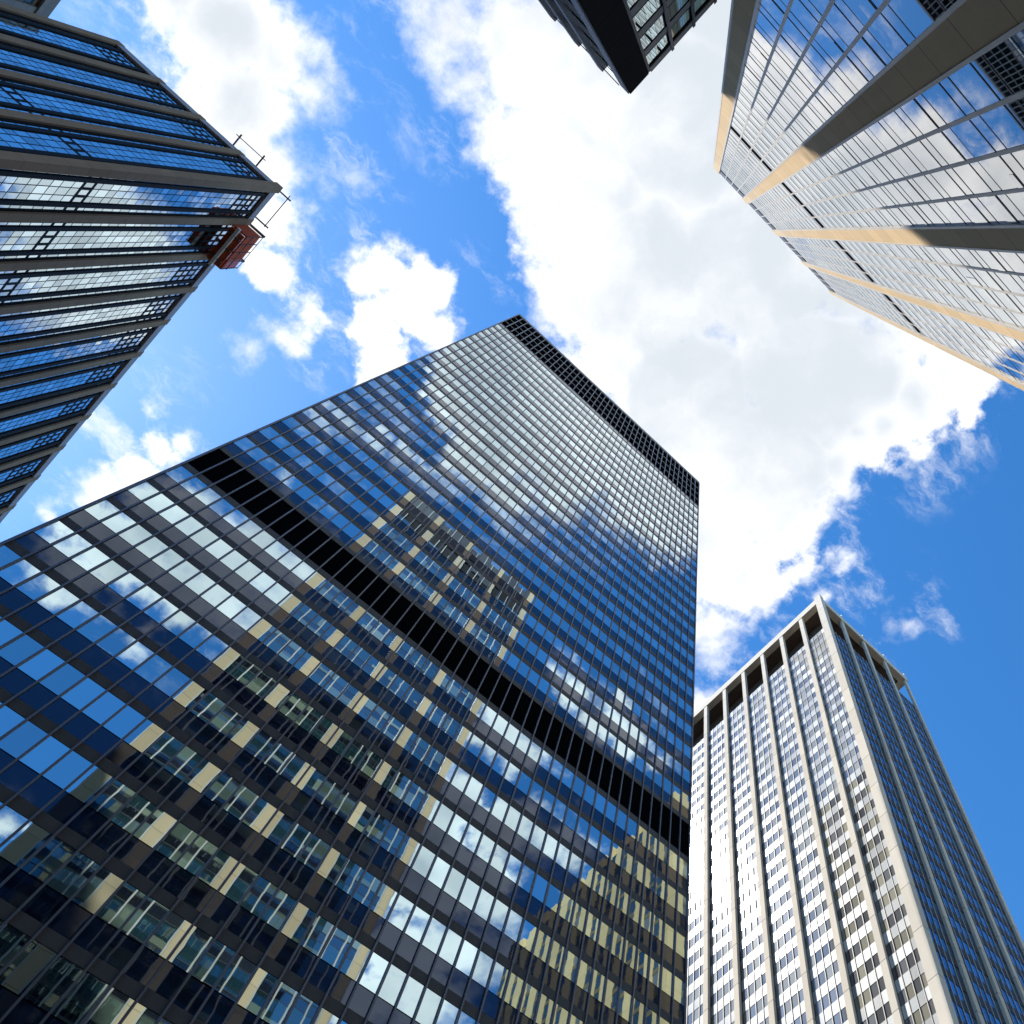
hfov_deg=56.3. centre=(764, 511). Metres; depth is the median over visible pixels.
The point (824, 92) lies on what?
window pane
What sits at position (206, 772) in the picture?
window pane
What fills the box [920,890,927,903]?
flank window pane
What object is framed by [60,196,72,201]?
window pane
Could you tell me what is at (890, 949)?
window pane
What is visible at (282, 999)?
window pane
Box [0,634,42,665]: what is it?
window pane
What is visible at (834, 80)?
window pane
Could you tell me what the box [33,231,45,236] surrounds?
window pane
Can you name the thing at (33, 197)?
window pane
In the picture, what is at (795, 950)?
window pane
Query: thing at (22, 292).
window pane
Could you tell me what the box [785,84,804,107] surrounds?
window pane
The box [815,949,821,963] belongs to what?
window pane
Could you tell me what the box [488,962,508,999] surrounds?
window pane
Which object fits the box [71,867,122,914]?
window pane
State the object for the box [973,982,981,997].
flank window pane
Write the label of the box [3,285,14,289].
window pane
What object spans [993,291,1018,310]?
window pane
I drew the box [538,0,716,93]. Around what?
granite office block
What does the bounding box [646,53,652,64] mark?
window pane
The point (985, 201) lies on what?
window pane
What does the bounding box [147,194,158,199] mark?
window pane
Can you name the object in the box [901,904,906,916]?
window pane
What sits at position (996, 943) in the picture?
flank window pane
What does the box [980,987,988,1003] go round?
flank window pane
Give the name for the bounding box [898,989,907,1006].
window pane
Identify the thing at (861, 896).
window pane
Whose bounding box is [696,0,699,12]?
window pane
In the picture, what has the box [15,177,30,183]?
window pane
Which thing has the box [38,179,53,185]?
window pane
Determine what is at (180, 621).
window pane
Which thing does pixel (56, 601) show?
window pane
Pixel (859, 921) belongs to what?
window pane
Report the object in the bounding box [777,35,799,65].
window pane
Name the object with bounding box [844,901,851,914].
window pane
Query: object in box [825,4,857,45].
window pane
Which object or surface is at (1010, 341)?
window pane
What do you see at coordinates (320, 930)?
window pane
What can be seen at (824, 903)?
window pane
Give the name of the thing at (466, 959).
window pane
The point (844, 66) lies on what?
window pane
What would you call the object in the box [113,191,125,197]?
window pane
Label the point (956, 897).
flank window pane
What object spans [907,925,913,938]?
window pane
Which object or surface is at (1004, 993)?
flank window pane
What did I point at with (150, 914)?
window pane
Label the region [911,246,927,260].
window pane
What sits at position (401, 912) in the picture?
window pane
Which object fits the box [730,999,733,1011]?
window pane
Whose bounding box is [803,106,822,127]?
window pane
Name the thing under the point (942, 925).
flank window pane
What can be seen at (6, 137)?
window pane
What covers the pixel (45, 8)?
distant concrete tower
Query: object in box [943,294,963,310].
window pane
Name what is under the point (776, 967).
window pane
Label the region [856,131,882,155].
window pane
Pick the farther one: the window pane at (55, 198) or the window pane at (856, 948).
the window pane at (55, 198)
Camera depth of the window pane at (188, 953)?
35.80 m
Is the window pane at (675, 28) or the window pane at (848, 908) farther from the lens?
the window pane at (848, 908)
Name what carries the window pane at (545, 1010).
in the glass office tower at (370, 700)
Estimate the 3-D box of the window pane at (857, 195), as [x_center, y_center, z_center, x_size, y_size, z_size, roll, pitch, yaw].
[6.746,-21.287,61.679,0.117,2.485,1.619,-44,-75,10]
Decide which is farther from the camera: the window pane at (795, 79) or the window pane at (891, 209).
the window pane at (891, 209)
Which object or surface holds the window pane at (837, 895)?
in the white panel tower at (841, 872)
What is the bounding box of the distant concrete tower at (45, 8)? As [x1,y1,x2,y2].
[0,0,60,17]
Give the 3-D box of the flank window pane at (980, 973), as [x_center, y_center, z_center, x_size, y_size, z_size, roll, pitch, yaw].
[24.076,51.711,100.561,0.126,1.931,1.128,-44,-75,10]
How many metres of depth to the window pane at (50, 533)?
45.91 m
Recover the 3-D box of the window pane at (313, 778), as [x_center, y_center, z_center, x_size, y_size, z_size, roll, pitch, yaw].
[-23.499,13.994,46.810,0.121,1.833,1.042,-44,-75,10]
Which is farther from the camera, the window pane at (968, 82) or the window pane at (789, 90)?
the window pane at (789, 90)
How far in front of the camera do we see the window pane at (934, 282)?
64.06 m
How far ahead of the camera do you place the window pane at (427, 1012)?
42.17 m
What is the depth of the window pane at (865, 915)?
105.16 m
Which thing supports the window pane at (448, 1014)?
in the glass office tower at (370, 700)
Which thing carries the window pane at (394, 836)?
in the glass office tower at (370, 700)
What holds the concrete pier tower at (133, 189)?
on the pavement
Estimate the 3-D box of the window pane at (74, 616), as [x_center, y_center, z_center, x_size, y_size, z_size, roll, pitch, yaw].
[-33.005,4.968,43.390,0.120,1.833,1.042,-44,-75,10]
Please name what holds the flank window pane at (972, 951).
in the white panel tower at (841, 872)
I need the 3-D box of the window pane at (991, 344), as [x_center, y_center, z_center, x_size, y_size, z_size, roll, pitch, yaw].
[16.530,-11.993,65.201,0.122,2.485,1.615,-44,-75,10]
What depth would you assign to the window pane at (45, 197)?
115.68 m
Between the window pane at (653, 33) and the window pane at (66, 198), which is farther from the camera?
the window pane at (66, 198)
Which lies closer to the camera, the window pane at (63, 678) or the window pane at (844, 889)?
the window pane at (63, 678)
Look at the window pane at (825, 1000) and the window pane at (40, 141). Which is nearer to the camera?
the window pane at (825, 1000)
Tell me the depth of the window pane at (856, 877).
111.48 m
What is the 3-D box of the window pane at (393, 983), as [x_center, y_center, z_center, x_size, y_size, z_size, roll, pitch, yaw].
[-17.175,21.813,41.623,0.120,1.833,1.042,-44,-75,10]
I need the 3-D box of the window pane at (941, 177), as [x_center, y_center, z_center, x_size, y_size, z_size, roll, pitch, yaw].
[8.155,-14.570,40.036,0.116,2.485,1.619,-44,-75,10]
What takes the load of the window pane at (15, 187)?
in the concrete pier tower at (133, 189)
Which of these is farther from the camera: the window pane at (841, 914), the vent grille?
the window pane at (841, 914)
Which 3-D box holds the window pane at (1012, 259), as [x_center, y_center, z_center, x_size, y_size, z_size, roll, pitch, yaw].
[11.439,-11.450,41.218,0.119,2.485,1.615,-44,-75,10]
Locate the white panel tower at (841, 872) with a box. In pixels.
[686,594,1023,1023]
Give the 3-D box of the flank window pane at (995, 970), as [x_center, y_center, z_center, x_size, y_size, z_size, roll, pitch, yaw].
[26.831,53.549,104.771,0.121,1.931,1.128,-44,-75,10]
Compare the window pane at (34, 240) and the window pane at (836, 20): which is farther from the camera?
the window pane at (34, 240)
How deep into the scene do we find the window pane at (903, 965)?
95.24 m
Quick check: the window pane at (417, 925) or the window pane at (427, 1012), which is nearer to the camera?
the window pane at (427, 1012)
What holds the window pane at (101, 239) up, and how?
in the concrete pier tower at (133, 189)
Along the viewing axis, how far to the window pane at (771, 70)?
52.11 m
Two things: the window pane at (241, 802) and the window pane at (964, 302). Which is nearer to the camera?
the window pane at (241, 802)
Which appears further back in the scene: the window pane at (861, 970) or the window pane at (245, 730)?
the window pane at (861, 970)
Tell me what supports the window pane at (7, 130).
in the concrete pier tower at (133, 189)
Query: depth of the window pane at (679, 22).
52.18 m
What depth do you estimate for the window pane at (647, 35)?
47.93 m
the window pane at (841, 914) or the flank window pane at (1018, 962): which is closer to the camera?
the window pane at (841, 914)
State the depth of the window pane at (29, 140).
111.89 m
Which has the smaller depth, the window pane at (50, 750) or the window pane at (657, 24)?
the window pane at (50, 750)
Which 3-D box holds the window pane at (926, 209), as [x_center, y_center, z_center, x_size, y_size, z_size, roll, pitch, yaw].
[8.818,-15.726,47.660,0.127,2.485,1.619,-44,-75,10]
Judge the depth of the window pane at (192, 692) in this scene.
44.89 m
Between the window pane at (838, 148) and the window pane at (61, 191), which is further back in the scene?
the window pane at (61, 191)
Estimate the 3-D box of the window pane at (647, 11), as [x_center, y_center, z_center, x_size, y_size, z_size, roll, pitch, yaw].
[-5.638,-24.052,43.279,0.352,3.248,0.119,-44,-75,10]
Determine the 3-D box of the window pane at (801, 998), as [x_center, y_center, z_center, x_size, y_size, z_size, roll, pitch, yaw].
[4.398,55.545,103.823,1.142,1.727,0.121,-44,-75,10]
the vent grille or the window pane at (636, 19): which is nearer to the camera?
the vent grille
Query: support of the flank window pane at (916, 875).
in the white panel tower at (841, 872)
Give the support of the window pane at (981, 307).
in the stone pier tower at (869, 156)
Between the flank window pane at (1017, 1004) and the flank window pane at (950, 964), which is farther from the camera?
the flank window pane at (1017, 1004)
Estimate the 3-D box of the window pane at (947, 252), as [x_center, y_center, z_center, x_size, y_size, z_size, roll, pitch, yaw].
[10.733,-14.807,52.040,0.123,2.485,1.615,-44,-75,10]
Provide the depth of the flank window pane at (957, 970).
96.19 m
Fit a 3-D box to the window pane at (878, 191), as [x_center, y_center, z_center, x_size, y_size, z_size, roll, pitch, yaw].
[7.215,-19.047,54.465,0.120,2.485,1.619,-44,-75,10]
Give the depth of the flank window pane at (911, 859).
111.34 m
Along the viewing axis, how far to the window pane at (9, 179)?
107.52 m
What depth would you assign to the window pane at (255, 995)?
36.59 m
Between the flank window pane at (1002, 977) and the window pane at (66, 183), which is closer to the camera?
the flank window pane at (1002, 977)
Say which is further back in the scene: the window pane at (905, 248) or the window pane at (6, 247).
the window pane at (6, 247)
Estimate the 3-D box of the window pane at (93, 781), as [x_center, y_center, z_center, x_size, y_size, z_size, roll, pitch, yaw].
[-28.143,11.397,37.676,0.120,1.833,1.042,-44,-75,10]
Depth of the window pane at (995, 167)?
32.92 m
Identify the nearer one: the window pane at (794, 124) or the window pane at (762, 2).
the window pane at (762, 2)
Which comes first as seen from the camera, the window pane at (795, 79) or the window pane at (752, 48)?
the window pane at (795, 79)
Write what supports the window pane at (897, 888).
in the white panel tower at (841, 872)
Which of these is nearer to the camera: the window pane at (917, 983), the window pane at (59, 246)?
the window pane at (917, 983)
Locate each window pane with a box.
[0,53,10,60]
[0,85,13,91]
[0,91,12,98]
[0,133,16,141]
[0,141,10,146]
[0,183,11,191]
[0,231,13,236]
[0,238,8,244]
[0,245,12,250]
[0,279,7,283]
[0,292,8,296]
[0,559,40,585]
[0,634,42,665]
[0,721,47,758]
[0,821,51,867]
[0,940,57,996]
[1,127,16,134]
[2,193,18,199]
[3,177,17,182]
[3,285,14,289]
[5,237,18,243]
[6,141,23,147]
[7,324,20,330]
[8,184,25,191]
[9,278,19,282]
[10,93,23,99]
[10,135,26,142]
[10,245,24,250]
[11,231,23,236]
[12,129,30,136]
[15,57,31,65]
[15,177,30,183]
[15,237,31,243]
[15,283,24,289]
[15,573,59,600]
[16,193,29,199]
[16,289,30,295]
[17,649,64,680]
[18,736,69,774]
[20,89,36,96]
[20,136,39,144]
[20,143,34,149]
[20,837,75,883]
[21,185,35,192]
[21,231,35,236]
[22,245,34,250]
[22,282,35,288]
[22,956,83,1012]
[23,0,34,4]
[25,131,39,137]
[26,194,41,200]
[27,277,39,281]
[28,96,45,104]
[28,178,40,184]
[28,237,40,243]
[31,145,46,150]
[32,186,47,193]
[33,138,49,145]
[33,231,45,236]
[33,520,73,543]
[35,132,52,139]
[35,245,45,249]
[35,587,78,614]
[38,104,52,110]
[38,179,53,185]
[39,195,51,200]
[39,663,84,695]
[40,238,51,242]
[41,281,55,287]
[41,751,91,789]
[43,139,61,147]
[43,146,56,151]
[44,187,57,193]
[45,853,99,898]
[46,231,56,235]
[47,276,59,280]
[49,100,65,108]
[49,195,63,201]
[50,180,62,185]
[50,972,108,1023]
[51,237,60,243]
[52,147,68,153]
[52,534,91,556]
[53,244,66,249]
[54,187,69,194]
[56,141,70,148]
[56,601,97,628]
[57,237,71,243]
[60,136,71,141]
[60,181,74,186]
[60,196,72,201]
[60,678,104,710]
[61,279,73,285]
[64,231,76,235]
[65,765,113,804]
[66,188,78,195]
[69,144,81,149]
[70,547,108,570]
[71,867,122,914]
[72,182,82,187]
[72,197,82,202]
[72,244,84,248]
[76,615,116,642]
[77,237,90,242]
[78,190,89,194]
[81,692,124,724]
[83,231,94,235]
[84,183,94,187]
[84,988,133,1023]
[85,145,101,152]
[88,780,134,819]
[89,190,98,196]
[89,560,126,583]
[90,197,102,203]
[94,190,108,196]
[95,237,107,242]
[95,628,135,656]
[95,883,146,929]
[101,184,112,189]
[102,706,144,738]
[107,573,143,597]
[108,198,120,204]
[110,794,155,833]
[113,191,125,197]
[114,642,153,669]
[118,186,130,190]
[120,897,168,944]
[123,719,164,752]
[125,586,161,610]
[130,193,142,198]
[133,808,176,848]
[134,654,171,683]
[143,598,177,623]
[143,733,183,766]
[144,912,191,959]
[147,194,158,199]
[152,668,189,696]
[154,822,197,862]
[161,611,194,635]
[163,746,202,780]
[168,926,213,974]
[171,681,207,709]
[176,836,217,876]
[183,759,221,793]
[190,693,224,722]
[191,940,234,988]
[198,850,237,890]
[203,773,239,807]
[208,706,242,735]
[214,954,256,1002]
[219,863,257,903]
[223,785,258,820]
[226,718,258,748]
[237,968,277,1016]
[240,876,276,917]
[242,798,276,833]
[244,730,275,760]
[259,981,297,1023]
[260,889,295,930]
[261,742,292,772]
[261,811,294,846]
[279,754,309,785]
[280,823,311,858]
[280,903,315,943]
[286,995,318,1023]
[297,766,325,797]
[298,835,329,870]
[301,915,333,956]
[313,778,341,809]
[316,848,346,883]
[320,928,352,969]
[330,790,357,820]
[335,860,363,895]
[340,940,370,981]
[347,801,373,832]
[353,871,380,907]
[359,952,388,994]
[364,813,389,844]
[370,883,397,919]
[378,964,406,1006]
[380,824,404,855]
[388,895,413,931]
[397,976,424,1018]
[405,906,429,942]
[415,988,441,1023]
[422,918,446,954]
[436,1000,458,1023]
[439,929,462,965]
[455,940,477,976]
[472,951,493,987]
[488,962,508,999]
[504,973,524,1009]
[520,984,538,1020]
[536,994,553,1023]
[553,1004,568,1023]
[564,0,583,22]
[572,12,595,43]
[585,34,605,60]
[596,51,614,75]
[633,14,641,31]
[637,8,646,26]
[640,36,646,49]
[643,1,651,20]
[644,30,651,44]
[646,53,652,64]
[649,0,656,14]
[649,24,656,39]
[650,48,656,60]
[654,19,661,34]
[654,42,660,55]
[659,13,665,28]
[659,38,664,51]
[663,32,669,46]
[669,2,675,18]
[673,22,678,36]
[674,0,680,13]
[677,17,682,31]
[682,12,686,26]
[686,7,691,22]
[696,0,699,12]
[711,1014,716,1023]
[717,1008,722,1022]
[724,1003,729,1017]
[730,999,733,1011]
[741,76,755,94]
[742,988,747,1002]
[743,1009,748,1023]
[744,67,758,86]
[746,55,762,77]
[748,982,754,996]
[749,42,766,67]
[750,1004,755,1019]
[752,27,771,54]
[755,977,760,990]
[756,10,777,41]
[756,998,762,1013]
[757,95,771,111]
[760,0,783,25]
[760,85,775,104]
[761,973,765,985]
[763,74,780,96]
[763,994,767,1007]
[767,64,785,87]
[771,51,791,77]
[773,961,779,975]
[775,103,792,122]
[775,982,781,997]
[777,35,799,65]
[777,1005,783,1020]
[780,95,797,115]
[780,956,786,969]
[782,977,788,991]
[783,18,807,51]
[784,999,790,1014]
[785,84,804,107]
[786,950,792,963]
[787,128,802,145]
[789,971,795,985]
[790,0,817,34]
[791,74,811,99]
[791,993,798,1008]
[792,121,808,139]
[793,946,797,958]
[796,966,800,979]
[797,61,820,88]
[798,988,803,1002]
[801,1012,806,1023]
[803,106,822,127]
[805,45,830,77]
[805,934,811,948]
[808,955,814,969]
[810,97,831,120]
[811,977,818,991]
[812,928,818,942]
[814,27,842,62]
[814,999,821,1016]
[815,904,822,916]
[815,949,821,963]
[818,85,841,111]
[818,923,825,936]
[818,971,825,985]
[821,155,839,173]
[822,899,827,911]
[822,943,829,958]
[822,994,829,1010]
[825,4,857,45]
[825,918,830,930]
[825,965,832,980]
[827,72,853,101]
[828,151,847,169]
[829,939,834,952]
[829,988,836,1003]
[832,960,838,974]
[833,1012,841,1023]
[834,888,840,901]
[836,145,857,165]
[836,983,842,997]
[837,907,844,920]
[838,56,867,89]
[838,174,855,191]
[840,882,847,895]
[841,927,848,941]
[841,1007,847,1022]
[843,0,876,25]
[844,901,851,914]
[845,139,869,161]
[845,170,862,188]
[845,948,853,963]
[847,876,854,889]
[848,921,856,935]
[850,971,858,986]
[851,895,858,908]
[852,37,884,76]
[853,942,860,956]
[854,166,873,185]
[854,192,872,208]
[854,872,859,883]
[854,994,863,1011]
[855,915,863,929]
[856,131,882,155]
[857,964,865,980]
[858,890,864,903]
[860,936,868,951]
[862,190,882,207]
[862,988,870,1004]
[863,910,869,923]
[865,161,888,182]
[865,958,873,974]
[867,931,874,944]
[867,1014,876,1023]
[868,14,906,58]
[869,122,897,149]
[869,211,888,226]
[870,879,877,892]
[870,981,878,998]
[872,953,879,967]
[873,187,894,205]
[875,899,882,912]
[875,1007,884,1023]
[877,156,903,179]
[877,874,883,887]
[878,976,885,992]
[879,209,899,225]
[880,919,888,933]
[882,894,889,907]
[883,112,915,142]
[883,869,890,881]
[883,1001,891,1018]
[884,184,908,204]
[886,941,894,956]
[887,913,895,927]
[888,0,933,37]
[888,888,896,901]
[889,865,894,876]
[890,149,920,175]
[890,208,911,225]
[892,964,900,980]
[893,935,901,950]
[894,908,901,922]
[895,884,900,896]
[897,180,923,202]
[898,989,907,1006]
[899,245,918,259]
[899,958,907,974]
[900,101,937,134]
[900,929,908,944]
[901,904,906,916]
[903,206,924,225]
[906,953,915,968]
[906,983,914,999]
[907,141,940,170]
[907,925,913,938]
[908,854,914,865]
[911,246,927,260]
[912,176,942,199]
[912,857,920,870]
[912,870,920,883]
[912,1009,922,1023]
[913,949,920,962]
[913,977,922,994]
[914,261,933,276]
[917,204,944,224]
[920,877,926,888]
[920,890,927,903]
[920,972,927,987]
[920,1003,930,1021]
[922,84,964,123]
[924,247,945,262]
[926,263,947,279]
[926,882,932,893]
[926,896,933,908]
[926,910,934,924]
[927,132,964,164]
[928,927,934,941]
[928,999,935,1014]
[929,278,945,292]
[931,170,964,197]
[932,901,939,914]
[933,916,940,929]
[934,202,964,224]
[934,932,941,946]
[936,878,942,889]
[936,951,942,965]
[938,921,946,935]
[939,248,963,265]
[940,265,957,281]
[940,937,948,952]
[941,280,963,297]
[941,955,949,970]
[942,896,949,908]
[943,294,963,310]
[944,975,950,990]
[946,942,954,957]
[946,960,956,976]
[947,887,954,899]
[947,913,957,929]
[947,978,957,995]
[948,901,955,913]
[949,64,998,110]
[951,120,994,157]
[952,1001,959,1017]
[953,164,991,193]
[953,892,960,904]
[954,199,988,223]
[954,906,961,918]
[954,966,962,981]
[955,920,963,934]
[956,249,982,267]
[956,267,979,283]
[956,283,980,301]
[956,935,964,950]
[956,985,964,1001]
[957,298,978,314]
[957,1005,966,1023]
[960,911,967,923]
[961,925,969,939]
[963,941,971,956]
[963,991,971,1007]
[964,958,972,972]
[965,1012,971,1023]
[967,931,975,944]
[969,947,977,961]
[970,324,982,336]
[970,963,979,978]
[973,269,998,288]
[973,287,994,305]
[973,302,996,320]
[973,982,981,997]
[975,250,1000,269]
[976,952,983,966]
[976,969,986,984]
[977,926,984,938]
[978,156,1023,189]
[978,196,1013,222]
[980,106,1023,148]
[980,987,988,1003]
[981,1007,990,1022]
[982,930,989,942]
[983,338,1002,354]
[984,945,992,959]
[984,974,992,989]
[985,329,1006,345]
[986,933,995,947]
[986,992,994,1008]
[987,1011,995,1023]
[988,948,998,964]
[991,307,1016,326]
[991,966,1001,981]
[992,997,1001,1013]
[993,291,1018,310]
[993,940,1001,952]
[994,272,1023,294]
[994,953,1004,969]
[998,252,1023,273]
[999,345,1021,362]
[999,972,1007,986]
[1000,989,1010,1004]
[1002,335,1022,351]
[1002,960,1010,974]
[1004,977,1013,991]
[1007,995,1016,1009]
[1010,982,1019,996]
[1010,1012,1017,1023]
[1012,998,1022,1014]
[1013,956,1022,970]
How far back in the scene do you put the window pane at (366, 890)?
44.42 m
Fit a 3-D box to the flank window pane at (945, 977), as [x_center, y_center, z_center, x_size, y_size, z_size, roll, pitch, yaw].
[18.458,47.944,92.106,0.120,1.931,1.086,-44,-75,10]
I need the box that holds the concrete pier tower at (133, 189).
[0,2,282,522]
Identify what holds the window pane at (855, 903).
in the white panel tower at (841, 872)
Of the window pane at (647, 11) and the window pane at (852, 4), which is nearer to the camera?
the window pane at (852, 4)
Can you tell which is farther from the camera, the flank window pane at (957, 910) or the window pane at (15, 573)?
the flank window pane at (957, 910)
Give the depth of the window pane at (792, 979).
107.18 m
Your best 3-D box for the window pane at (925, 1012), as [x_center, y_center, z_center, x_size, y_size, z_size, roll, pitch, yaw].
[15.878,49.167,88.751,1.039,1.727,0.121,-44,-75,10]
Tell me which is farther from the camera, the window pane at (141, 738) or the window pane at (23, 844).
the window pane at (141, 738)
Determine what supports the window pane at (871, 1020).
in the white panel tower at (841, 872)
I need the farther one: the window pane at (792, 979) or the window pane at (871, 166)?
the window pane at (792, 979)
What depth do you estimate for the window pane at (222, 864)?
39.19 m
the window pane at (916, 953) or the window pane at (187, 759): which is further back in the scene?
the window pane at (916, 953)
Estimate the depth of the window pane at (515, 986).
46.80 m
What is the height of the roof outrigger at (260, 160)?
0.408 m
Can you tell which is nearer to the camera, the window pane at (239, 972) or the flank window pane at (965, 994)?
the window pane at (239, 972)
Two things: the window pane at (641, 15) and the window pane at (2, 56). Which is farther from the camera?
the window pane at (2, 56)
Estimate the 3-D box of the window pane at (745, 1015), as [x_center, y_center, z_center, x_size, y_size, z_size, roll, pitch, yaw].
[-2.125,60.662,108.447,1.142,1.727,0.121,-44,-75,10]
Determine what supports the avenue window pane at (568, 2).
in the granite office block
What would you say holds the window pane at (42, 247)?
in the concrete pier tower at (133, 189)
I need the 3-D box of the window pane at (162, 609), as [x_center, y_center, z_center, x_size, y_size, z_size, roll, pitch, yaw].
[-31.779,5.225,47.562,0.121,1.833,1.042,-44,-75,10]
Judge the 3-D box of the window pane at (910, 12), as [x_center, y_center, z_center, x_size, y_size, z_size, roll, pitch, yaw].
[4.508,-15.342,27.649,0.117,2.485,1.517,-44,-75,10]
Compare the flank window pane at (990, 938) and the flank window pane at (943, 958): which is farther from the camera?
the flank window pane at (990, 938)
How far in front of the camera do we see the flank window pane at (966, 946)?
103.40 m
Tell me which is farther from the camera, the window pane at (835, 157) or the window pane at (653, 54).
the window pane at (835, 157)
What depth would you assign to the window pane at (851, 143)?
50.04 m
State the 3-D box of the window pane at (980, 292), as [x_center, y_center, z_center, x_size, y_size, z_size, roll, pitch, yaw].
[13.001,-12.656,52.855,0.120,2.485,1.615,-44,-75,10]
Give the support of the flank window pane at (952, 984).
in the white panel tower at (841, 872)
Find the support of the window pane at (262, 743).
in the glass office tower at (370, 700)
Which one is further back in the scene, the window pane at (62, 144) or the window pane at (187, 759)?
the window pane at (62, 144)
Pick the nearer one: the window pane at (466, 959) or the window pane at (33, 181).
the window pane at (466, 959)
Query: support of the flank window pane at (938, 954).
in the white panel tower at (841, 872)
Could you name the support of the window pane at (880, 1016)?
in the white panel tower at (841, 872)
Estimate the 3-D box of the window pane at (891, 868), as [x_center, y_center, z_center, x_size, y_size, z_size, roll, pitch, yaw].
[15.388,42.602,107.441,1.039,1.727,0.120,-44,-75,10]
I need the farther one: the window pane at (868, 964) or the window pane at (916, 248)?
the window pane at (868, 964)
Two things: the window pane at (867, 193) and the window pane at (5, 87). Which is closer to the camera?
the window pane at (867, 193)
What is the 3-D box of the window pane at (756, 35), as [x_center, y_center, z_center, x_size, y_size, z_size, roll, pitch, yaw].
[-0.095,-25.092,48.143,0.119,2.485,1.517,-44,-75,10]
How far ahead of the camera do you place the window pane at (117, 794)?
37.87 m
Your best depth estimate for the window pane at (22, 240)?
118.83 m
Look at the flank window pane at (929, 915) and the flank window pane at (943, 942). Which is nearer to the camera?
the flank window pane at (943, 942)
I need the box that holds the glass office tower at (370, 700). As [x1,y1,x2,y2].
[0,314,699,1023]
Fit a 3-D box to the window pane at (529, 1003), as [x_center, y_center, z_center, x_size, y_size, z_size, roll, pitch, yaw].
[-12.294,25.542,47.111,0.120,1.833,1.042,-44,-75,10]
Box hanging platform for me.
[206,224,265,269]
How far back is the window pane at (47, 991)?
31.36 m
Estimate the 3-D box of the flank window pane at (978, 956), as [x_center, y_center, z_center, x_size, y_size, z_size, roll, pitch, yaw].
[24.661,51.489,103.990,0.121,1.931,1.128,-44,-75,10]
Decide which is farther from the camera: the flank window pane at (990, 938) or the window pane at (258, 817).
the flank window pane at (990, 938)
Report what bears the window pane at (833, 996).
in the white panel tower at (841, 872)
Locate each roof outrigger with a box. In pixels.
[232,134,265,165]
[255,191,290,228]
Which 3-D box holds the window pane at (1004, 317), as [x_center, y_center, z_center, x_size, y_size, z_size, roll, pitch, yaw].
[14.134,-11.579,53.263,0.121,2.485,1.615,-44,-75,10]
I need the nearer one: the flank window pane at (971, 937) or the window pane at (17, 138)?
the flank window pane at (971, 937)
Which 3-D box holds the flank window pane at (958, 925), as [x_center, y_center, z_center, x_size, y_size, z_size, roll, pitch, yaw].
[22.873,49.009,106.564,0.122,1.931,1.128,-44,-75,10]
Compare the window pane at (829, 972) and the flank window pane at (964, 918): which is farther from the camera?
the flank window pane at (964, 918)
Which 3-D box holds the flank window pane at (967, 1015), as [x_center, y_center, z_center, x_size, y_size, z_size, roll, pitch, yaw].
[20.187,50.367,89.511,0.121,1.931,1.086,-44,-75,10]
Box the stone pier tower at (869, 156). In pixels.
[713,0,1023,390]
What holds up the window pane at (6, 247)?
in the concrete pier tower at (133, 189)
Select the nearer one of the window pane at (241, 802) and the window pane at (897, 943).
the window pane at (241, 802)
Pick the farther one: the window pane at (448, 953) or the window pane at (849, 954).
the window pane at (849, 954)
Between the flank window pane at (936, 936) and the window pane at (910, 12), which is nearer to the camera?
the window pane at (910, 12)
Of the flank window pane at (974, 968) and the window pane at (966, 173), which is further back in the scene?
the flank window pane at (974, 968)
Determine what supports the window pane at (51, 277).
in the concrete pier tower at (133, 189)
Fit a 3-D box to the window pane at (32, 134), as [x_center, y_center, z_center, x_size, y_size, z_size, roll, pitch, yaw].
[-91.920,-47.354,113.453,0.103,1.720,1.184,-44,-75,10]
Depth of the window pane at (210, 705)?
45.15 m
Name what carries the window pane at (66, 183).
in the concrete pier tower at (133, 189)
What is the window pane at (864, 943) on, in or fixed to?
in the white panel tower at (841, 872)
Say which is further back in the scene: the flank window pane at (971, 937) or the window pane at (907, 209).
the flank window pane at (971, 937)
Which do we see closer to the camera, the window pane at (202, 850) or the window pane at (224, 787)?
the window pane at (202, 850)
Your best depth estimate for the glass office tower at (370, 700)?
53.08 m
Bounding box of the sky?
[0,0,1023,941]
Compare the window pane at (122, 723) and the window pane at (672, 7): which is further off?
the window pane at (672, 7)
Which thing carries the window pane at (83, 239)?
in the concrete pier tower at (133, 189)
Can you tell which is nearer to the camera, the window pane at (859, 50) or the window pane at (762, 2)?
the window pane at (859, 50)
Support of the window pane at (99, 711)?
in the glass office tower at (370, 700)
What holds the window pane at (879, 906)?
in the white panel tower at (841, 872)
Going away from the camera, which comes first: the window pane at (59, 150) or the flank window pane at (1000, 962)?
the flank window pane at (1000, 962)
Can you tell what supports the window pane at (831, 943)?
in the white panel tower at (841, 872)
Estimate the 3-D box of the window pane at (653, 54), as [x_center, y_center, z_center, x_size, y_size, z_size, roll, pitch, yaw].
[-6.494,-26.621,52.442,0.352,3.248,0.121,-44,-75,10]
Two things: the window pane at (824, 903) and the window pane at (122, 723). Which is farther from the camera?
the window pane at (824, 903)
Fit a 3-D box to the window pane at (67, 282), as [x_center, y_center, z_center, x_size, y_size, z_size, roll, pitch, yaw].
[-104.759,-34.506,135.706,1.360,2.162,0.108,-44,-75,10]
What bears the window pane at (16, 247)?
in the concrete pier tower at (133, 189)
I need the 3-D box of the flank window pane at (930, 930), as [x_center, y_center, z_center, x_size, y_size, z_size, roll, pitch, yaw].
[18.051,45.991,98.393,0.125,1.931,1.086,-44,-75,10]

